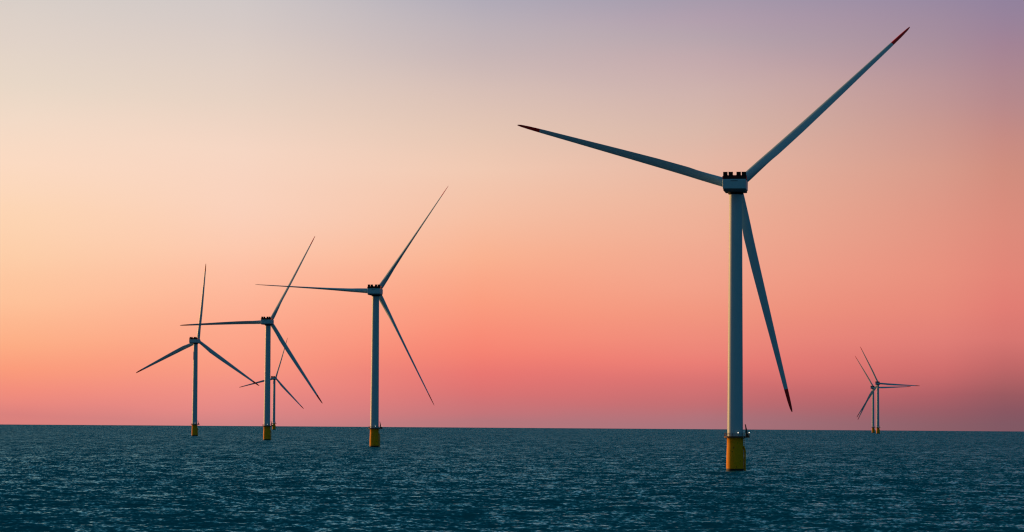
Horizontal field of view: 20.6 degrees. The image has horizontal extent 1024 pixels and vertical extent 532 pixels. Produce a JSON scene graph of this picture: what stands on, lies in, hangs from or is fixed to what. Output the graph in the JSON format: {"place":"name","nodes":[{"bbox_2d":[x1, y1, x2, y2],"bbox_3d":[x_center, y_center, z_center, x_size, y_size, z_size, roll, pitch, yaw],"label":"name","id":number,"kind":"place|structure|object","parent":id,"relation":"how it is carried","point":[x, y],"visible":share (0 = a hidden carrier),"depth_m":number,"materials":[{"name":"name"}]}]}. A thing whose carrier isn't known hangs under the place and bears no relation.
{"place":"outdoors","nodes":[
{"label":"outdoors","id":0,"kind":"place"},
{"bbox_2d":[0,424,1023,531],"bbox_3d":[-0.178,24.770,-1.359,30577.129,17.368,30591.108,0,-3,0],"label":"sea","id":1,"kind":"structure","parent":0,"point":[110,478],"depth_m":798.20,"materials":[{"name":"teal liquid"}]},
{"bbox_2d":[136,264,258,435],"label":"wind turbine","id":2,"kind":"object","parent":1,"relation":"in","point":[194,342],"visible":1,"depth_m":3013.76,"materials":[{"name":"grey metal"}]},
{"bbox_2d":[180,237,322,439],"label":"wind turbine","id":3,"kind":"object","parent":1,"relation":"in","point":[267,322],"visible":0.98,"depth_m":2414.39,"materials":[{"name":"grey metal"}]},
{"bbox_2d":[241,338,303,429],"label":"wind turbine","id":4,"kind":"object","parent":1,"relation":"in","point":[273,378],"visible":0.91,"depth_m":5557.73,"materials":[{"name":"grey metal"}]},
{"bbox_2d":[255,187,447,446],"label":"wind turbine","id":5,"kind":"object","parent":1,"relation":"in","point":[375,292],"visible":0.98,"depth_m":1835.10,"materials":[{"name":"grey metal"}]},
{"bbox_2d":[518,27,909,470],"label":"wind turbine","id":6,"kind":"object","parent":1,"relation":"in","point":[735,187],"visible":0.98,"depth_m":999.26,"materials":[{"name":"white metal"}]},
{"bbox_2d":[855,356,910,432],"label":"wind turbine","id":7,"kind":"object","parent":1,"relation":"in","point":[872,387],"visible":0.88,"depth_m":6313.84,"materials":[{"name":"grey metal"}]},
{"bbox_2d":[857,347,917,433],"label":"wind turbine","id":8,"kind":"object","parent":1,"relation":"in","point":[877,383],"visible":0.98,"depth_m":5698.58,"materials":[{"name":"grey metal"}]},
{"bbox_2d":[0,0,1023,430],"label":"sky","id":9,"kind":"structure","parent":0,"point":[552,282],"materials":[{"name":"pink"}]}
]}

